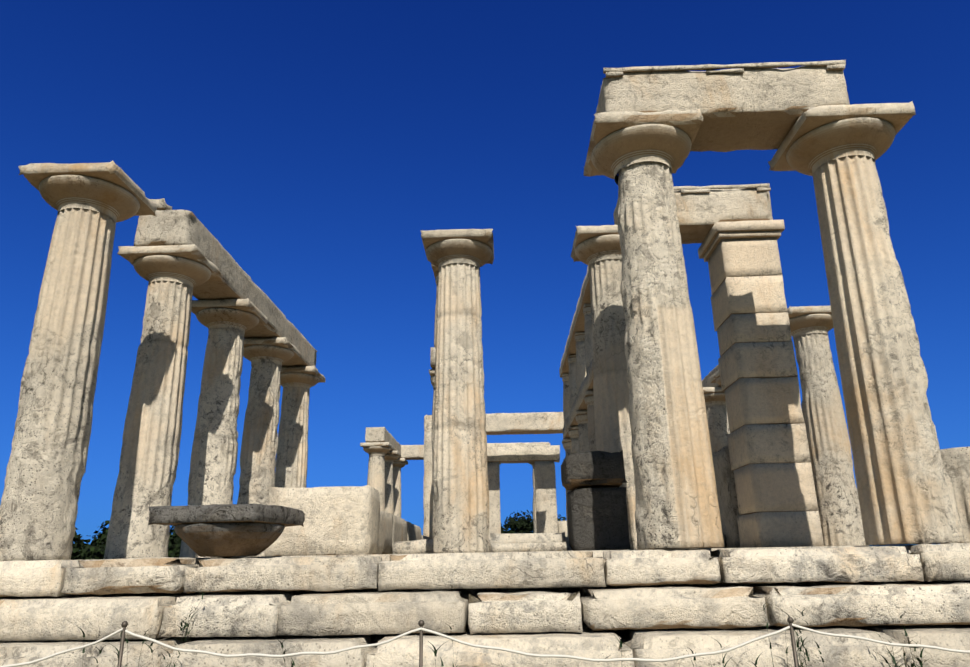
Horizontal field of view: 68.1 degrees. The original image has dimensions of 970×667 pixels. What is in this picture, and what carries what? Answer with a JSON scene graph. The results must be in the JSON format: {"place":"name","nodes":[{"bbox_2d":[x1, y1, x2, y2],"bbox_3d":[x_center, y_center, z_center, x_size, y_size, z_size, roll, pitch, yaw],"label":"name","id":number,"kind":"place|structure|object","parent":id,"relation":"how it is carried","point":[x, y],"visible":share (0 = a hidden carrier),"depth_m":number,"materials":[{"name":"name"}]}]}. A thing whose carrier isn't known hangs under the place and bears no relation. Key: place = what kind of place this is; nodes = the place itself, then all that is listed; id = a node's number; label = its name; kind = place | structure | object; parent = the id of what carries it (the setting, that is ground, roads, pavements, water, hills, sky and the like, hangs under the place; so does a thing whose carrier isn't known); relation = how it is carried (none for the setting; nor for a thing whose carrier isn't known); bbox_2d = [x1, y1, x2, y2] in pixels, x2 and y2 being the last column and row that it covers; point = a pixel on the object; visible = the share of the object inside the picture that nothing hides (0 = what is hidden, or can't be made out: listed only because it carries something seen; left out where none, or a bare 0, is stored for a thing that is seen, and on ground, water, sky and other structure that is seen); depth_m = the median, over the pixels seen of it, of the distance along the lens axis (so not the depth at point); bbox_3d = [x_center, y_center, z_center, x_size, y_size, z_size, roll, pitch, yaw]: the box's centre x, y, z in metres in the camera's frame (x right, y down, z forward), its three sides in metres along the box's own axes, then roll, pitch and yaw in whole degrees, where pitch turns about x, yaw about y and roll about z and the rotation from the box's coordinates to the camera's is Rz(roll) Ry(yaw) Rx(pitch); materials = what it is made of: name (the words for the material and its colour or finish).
{"place":"outdoors","nodes":[
{"label":"outdoors","id":0,"kind":"place"},
{"bbox_2d":[265,485,428,555],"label":"cella wall","id":1,"kind":"structure","parent":0,"point":[347,520],"depth_m":10.90,"materials":[{"name":"stone"}]},
{"bbox_2d":[0,0,969,544],"label":"sky","id":2,"kind":"structure","parent":0,"point":[316,141],"materials":[{"name":"blue"}]},
{"bbox_2d":[77,591,936,666],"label":"weedy grass","id":3,"kind":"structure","parent":0,"point":[621,643],"depth_m":5.54,"materials":[{"name":"green plant"}]},
{"bbox_2d":[501,510,533,533],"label":"bush","id":4,"kind":"object","parent":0,"point":[524,524],"visible":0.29,"depth_m":65.10,"materials":[{"name":"green plant"}]},
{"bbox_2d":[532,514,565,532],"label":"pine","id":5,"kind":"object","parent":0,"point":[564,519],"visible":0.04,"depth_m":75.26,"materials":[{"name":"green plant"}]},
{"bbox_2d":[392,532,725,553],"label":"steps","id":6,"kind":"structure","parent":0,"point":[525,542],"depth_m":10.44,"materials":[{"name":"stone"}]},
{"bbox_2d":[429,369,434,538],"bbox_3d":[-0.916,2.763,16.404,0.727,3.896,0.723,-1,-18,1],"label":"column","id":7,"kind":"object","parent":6,"relation":"on","point":[432,374],"visible":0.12,"depth_m":16.39,"materials":[{"name":"stone"}]},
{"bbox_2d":[487,445,566,538],"bbox_3d":[1.496,7.645,32.625,7.195,4.948,0.900,-1,-18,1],"label":"doorway","id":8,"kind":"structure","parent":6,"relation":"on","point":[543,459],"depth_m":32.53,"materials":[{"name":"stone"}]},
{"bbox_2d":[562,438,570,536],"bbox_3d":[3.270,5.813,26.227,0.725,3.900,0.729,-1,-18,1],"label":"column","id":9,"kind":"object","parent":6,"relation":"on","point":[566,442],"visible":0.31,"depth_m":26.46,"materials":[{"name":"stone"}]},
{"bbox_2d":[567,426,578,452],"bbox_3d":[3.197,5.027,23.751,0.726,3.899,0.727,-1,-18,1],"label":"column","id":10,"kind":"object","parent":6,"relation":"on","point":[573,431],"visible":0.21,"depth_m":24.00,"materials":[{"name":"stone"}]},
{"bbox_2d":[574,410,589,452],"bbox_3d":[3.125,4.240,21.277,0.727,3.900,0.722,-1,-18,1],"label":"column","id":11,"kind":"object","parent":6,"relation":"on","point":[580,416],"visible":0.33,"depth_m":21.50,"materials":[{"name":"stone"}]},
{"bbox_2d":[559,265,593,438],"bbox_3d":[3.074,0.999,22.305,0.588,2.896,11.400,-1,-18,1],"label":"architrave","id":12,"kind":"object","parent":11,"relation":"on","point":[578,323],"depth_m":21.70,"materials":[{"name":"stone"}]},
{"bbox_2d":[562,373,569,423],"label":"column","id":13,"kind":"structure","parent":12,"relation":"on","point":[566,409],"depth_m":27.18,"materials":[{"name":"stone"}]},
{"bbox_2d":[568,355,576,409],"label":"column","id":14,"kind":"structure","parent":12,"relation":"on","point":[572,378],"depth_m":24.69,"materials":[{"name":"stone"}]},
{"bbox_2d":[574,332,585,393],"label":"column","id":15,"kind":"structure","parent":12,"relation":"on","point":[579,337],"depth_m":22.20,"materials":[{"name":"stone"}]},
{"bbox_2d":[583,303,593,373],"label":"column","id":16,"kind":"structure","parent":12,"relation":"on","point":[589,338],"depth_m":19.72,"materials":[{"name":"stone"}]},
{"bbox_2d":[583,391,596,451],"bbox_3d":[3.054,3.453,18.798,0.727,3.900,0.725,-1,-18,1],"label":"column","id":17,"kind":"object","parent":6,"relation":"on","point":[588,397],"visible":0.27,"depth_m":19.03,"materials":[{"name":"stone"}]},
{"bbox_2d":[712,446,740,547],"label":"cella wall","id":18,"kind":"structure","parent":0,"point":[726,493],"depth_m":12.41,"materials":[{"name":"stone"}]},
{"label":"ground","id":19,"kind":"structure","parent":0,"visible":0},
{"bbox_2d":[72,527,81,548],"bbox_3d":[-21.098,11.318,31.091,7.274,6.822,7.214,-1,-18,1],"label":"pine","id":20,"kind":"object","parent":19,"relation":"on","point":[76,539],"depth_m":33.09,"materials":[{"name":"green plant"}]},
{"bbox_2d":[71,520,177,559],"bbox_3d":[-18.546,12.433,35.091,8.322,7.011,7.557,-1,-18,1],"label":"bush","id":21,"kind":"object","parent":19,"relation":"on","point":[95,548],"visible":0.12,"depth_m":33.03,"materials":[{"name":"green plant"}]},
{"bbox_2d":[93,545,172,559],"bbox_3d":[-13.965,10.395,29.696,5.876,3.915,4.228,-11,-20,29],"label":"bush","id":22,"kind":"object","parent":19,"relation":"on","point":[170,551],"visible":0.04,"depth_m":30.25,"materials":[{"name":"green plant"}]},
{"bbox_2d":[169,525,179,552],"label":"pine","id":23,"kind":"object","parent":19,"relation":"on","point":[172,531],"depth_m":46.62,"materials":[{"name":"green plant"}]},
{"bbox_2d":[168,534,181,557],"bbox_3d":[-16.264,13.733,40.072,6.566,6.488,6.694,-1,-18,1],"label":"bush","id":24,"kind":"object","parent":19,"relation":"on","point":[174,544],"visible":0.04,"depth_m":39.41,"materials":[{"name":"green plant"}]},
{"bbox_2d":[117,617,798,666],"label":"rope posts","id":25,"kind":"object","parent":19,"relation":"on","point":[421,623],"visible":1,"depth_m":4.37,"materials":[{"name":"grey metal"}]},
{"bbox_2d":[0,624,969,666],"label":"barrier rope","id":26,"kind":"object","parent":25,"relation":"attached to","point":[494,648],"visible":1,"depth_m":4.35,"materials":[{"name":"white fabric"}]},
{"bbox_2d":[0,545,969,642],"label":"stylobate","id":27,"kind":"object","parent":19,"relation":"on","point":[623,634],"visible":0.08,"depth_m":8.24,"materials":[{"name":"stone"}]},
{"bbox_2d":[0,160,156,560],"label":"column","id":28,"kind":"structure","parent":27,"relation":"on","point":[92,204],"depth_m":9.47,"materials":[{"name":"stone"}]},
{"bbox_2d":[104,244,222,558],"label":"column","id":29,"kind":"structure","parent":27,"relation":"on","point":[173,275],"depth_m":12.05,"materials":[{"name":"stone"}]},
{"bbox_2d":[134,210,316,366],"bbox_3d":[-5.610,-0.515,17.027,0.996,0.746,9.092,-1,-18,1],"label":"architrave","id":30,"kind":"object","parent":29,"relation":"on","point":[171,227],"visible":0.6,"depth_m":14.55,"materials":[{"name":"stone"}]},
{"bbox_2d":[149,198,171,209],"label":"stone block","id":31,"kind":"structure","parent":30,"relation":"on","point":[160,204],"depth_m":12.90,"materials":[{"name":"beige stone"}]},
{"bbox_2d":[179,298,267,557],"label":"column","id":32,"kind":"structure","parent":27,"relation":"on","point":[228,323],"depth_m":14.83,"materials":[{"name":"stone"}]},
{"bbox_2d":[148,503,304,556],"bbox_3d":[-2.926,2.282,8.267,1.293,0.556,1.300,-4,-18,11],"label":"fallen capital","id":33,"kind":"object","parent":27,"relation":"on","point":[225,530],"visible":1,"depth_m":7.81,"materials":[{"name":"grey stone"}]},
{"bbox_2d":[237,337,300,556],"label":"column","id":34,"kind":"structure","parent":27,"relation":"on","point":[268,357],"depth_m":17.46,"materials":[{"name":"stone"}]},
{"bbox_2d":[275,365,325,487],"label":"column","id":35,"kind":"structure","parent":27,"relation":"on","point":[297,383],"depth_m":20.15,"materials":[{"name":"stone"}]},
{"bbox_2d":[360,442,392,510],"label":"column","id":36,"kind":"structure","parent":27,"relation":"on","point":[376,451],"depth_m":33.21,"materials":[{"name":"stone"}]},
{"bbox_2d":[365,427,400,453],"bbox_3d":[-5.049,5.678,36.525,0.954,0.739,6.540,-1,-18,1],"label":"architrave","id":37,"kind":"object","parent":36,"relation":"on","point":[377,434],"visible":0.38,"depth_m":33.49,"materials":[{"name":"stone"}]},
{"bbox_2d":[384,451,400,514],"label":"column","id":38,"kind":"structure","parent":27,"relation":"on","point":[390,457],"depth_m":35.77,"materials":[{"name":"stone"}]},
{"bbox_2d":[393,458,407,517],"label":"column","id":39,"kind":"structure","parent":27,"relation":"on","point":[399,464],"depth_m":38.38,"materials":[{"name":"stone"}]},
{"bbox_2d":[423,431,431,536],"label":"column","id":40,"kind":"structure","parent":27,"relation":"on","point":[427,482],"depth_m":30.09,"materials":[{"name":"stone"}]},
{"bbox_2d":[424,412,563,434],"bbox_3d":[1.375,3.920,31.186,8.002,0.843,0.900,-1,-18,1],"label":"architrave","id":41,"kind":"object","parent":40,"relation":"on","point":[525,423],"visible":0.56,"depth_m":30.78,"materials":[{"name":"stone"}]},
{"bbox_2d":[420,229,493,552],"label":"porch column","id":42,"kind":"structure","parent":27,"relation":"on","point":[458,258],"depth_m":11.52,"materials":[{"name":"stone"}]},
{"bbox_2d":[529,463,536,532],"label":"column","id":43,"kind":"structure","parent":27,"relation":"on","point":[534,510],"depth_m":37.94,"materials":[{"name":"stone"}]},
{"bbox_2d":[561,450,630,550],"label":"stone blocks","id":44,"kind":"structure","parent":27,"relation":"on","point":[593,481],"depth_m":9.93,"materials":[{"name":"stone"}]},
{"bbox_2d":[571,225,646,549],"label":"porch column","id":45,"kind":"structure","parent":27,"relation":"on","point":[597,249],"depth_m":11.71,"materials":[{"name":"stone"}]},
{"bbox_2d":[709,370,720,384],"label":"architrave","id":46,"kind":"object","parent":27,"relation":"on","point":[714,378],"visible":0.02,"depth_m":21.84,"materials":[{"name":"stone"}]},
{"bbox_2d":[703,387,729,452],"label":"column","id":47,"kind":"structure","parent":27,"relation":"on","point":[717,415],"depth_m":23.65,"materials":[{"name":"stone"}]},
{"bbox_2d":[698,220,823,547],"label":"pillar","id":48,"kind":"structure","parent":27,"relation":"on","point":[770,460],"depth_m":11.38,"materials":[{"name":"stone"}]},
{"bbox_2d":[613,183,772,243],"bbox_3d":[3.639,-2.067,12.674,2.598,0.746,0.897,-1,-18,1],"label":"architrave","id":49,"kind":"object","parent":48,"relation":"on","point":[702,210],"visible":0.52,"depth_m":12.30,"materials":[{"name":"stone"}]},
{"bbox_2d":[787,306,867,545],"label":"column","id":50,"kind":"structure","parent":27,"relation":"on","point":[836,491],"depth_m":15.63,"materials":[{"name":"stone"}]},
{"bbox_2d":[940,447,969,542],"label":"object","id":51,"kind":"object","parent":27,"relation":"on","point":[956,462],"visible":0.35,"depth_m":10.95,"materials":[{"name":"stone"}]},
{"bbox_3d":[7.853,5.274,26.060,1.381,5.271,1.375,-1,-18,1],"label":"flank column","id":52,"kind":"object","parent":27,"relation":"on","visible":0},
{"bbox_2d":[702,364,720,386],"bbox_3d":[7.969,1.600,24.437,0.522,0.737,6.495,-1,-18,1],"label":"architrave","id":53,"kind":"object","parent":52,"relation":"on","point":[706,381],"visible":0.1,"depth_m":24.56,"materials":[{"name":"stone"}]},
{"bbox_2d":[0,625,969,666],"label":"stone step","id":54,"kind":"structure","parent":19,"relation":"on","point":[403,651],"depth_m":6.33,"materials":[{"name":"stone"}]},
{"bbox_2d":[0,581,969,640],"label":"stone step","id":55,"kind":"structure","parent":54,"relation":"on","point":[402,612],"depth_m":6.82,"materials":[{"name":"stone"}]},
{"bbox_2d":[0,543,969,596],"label":"stylobate","id":56,"kind":"object","parent":55,"relation":"on","point":[851,565],"visible":1,"depth_m":7.36,"materials":[{"name":"stone"}]},
{"bbox_2d":[584,108,723,548],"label":"column","id":57,"kind":"structure","parent":56,"relation":"on","point":[639,158],"depth_m":8.46,"materials":[{"name":"stone"}]},
{"bbox_2d":[595,60,849,151],"bbox_3d":[3.126,-3.007,9.690,3.149,0.742,1.020,-1,-18,1],"label":"architrave","id":58,"kind":"object","parent":57,"relation":"on","point":[755,106],"visible":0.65,"depth_m":9.28,"materials":[{"name":"stone"}]},
{"bbox_2d":[768,101,964,544],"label":"column","id":59,"kind":"structure","parent":56,"relation":"on","point":[906,493],"depth_m":8.45,"materials":[{"name":"stone"}]},
{"bbox_3d":[0.343,9.252,38.140,1.377,5.270,1.376,-1,-18,1],"label":"column","id":60,"kind":"object","parent":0,"visible":0},
{"bbox_2d":[487,442,549,446],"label":"architrave","id":61,"kind":"object","parent":60,"relation":"on","point":[517,444],"visible":0.29,"depth_m":38.68,"materials":[{"name":"stone"}]},
{"bbox_3d":[-2.275,9.316,38.196,1.376,5.270,1.379,-1,-18,1],"label":"column","id":62,"kind":"object","parent":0,"visible":0},
{"bbox_2d":[401,445,423,459],"bbox_3d":[-3.721,6.486,39.140,3.449,0.741,0.905,-1,-18,1],"label":"architrave","id":63,"kind":"object","parent":62,"relation":"on","point":[412,452],"visible":0.23,"depth_m":38.73,"materials":[{"name":"stone"}]},
{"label":"interior column","id":64,"kind":"object","parent":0,"visible":0},
{"bbox_2d":[430,264,437,368],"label":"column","id":65,"kind":"structure","parent":64,"relation":"on","point":[433,349],"depth_m":16.68,"materials":[{"name":"stone"}]},
{"bbox_2d":[434,272,438,346],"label":"column","id":66,"kind":"structure","parent":65,"relation":"on","point":[436,279],"depth_m":17.34,"materials":[{"name":"stone"}]}
]}

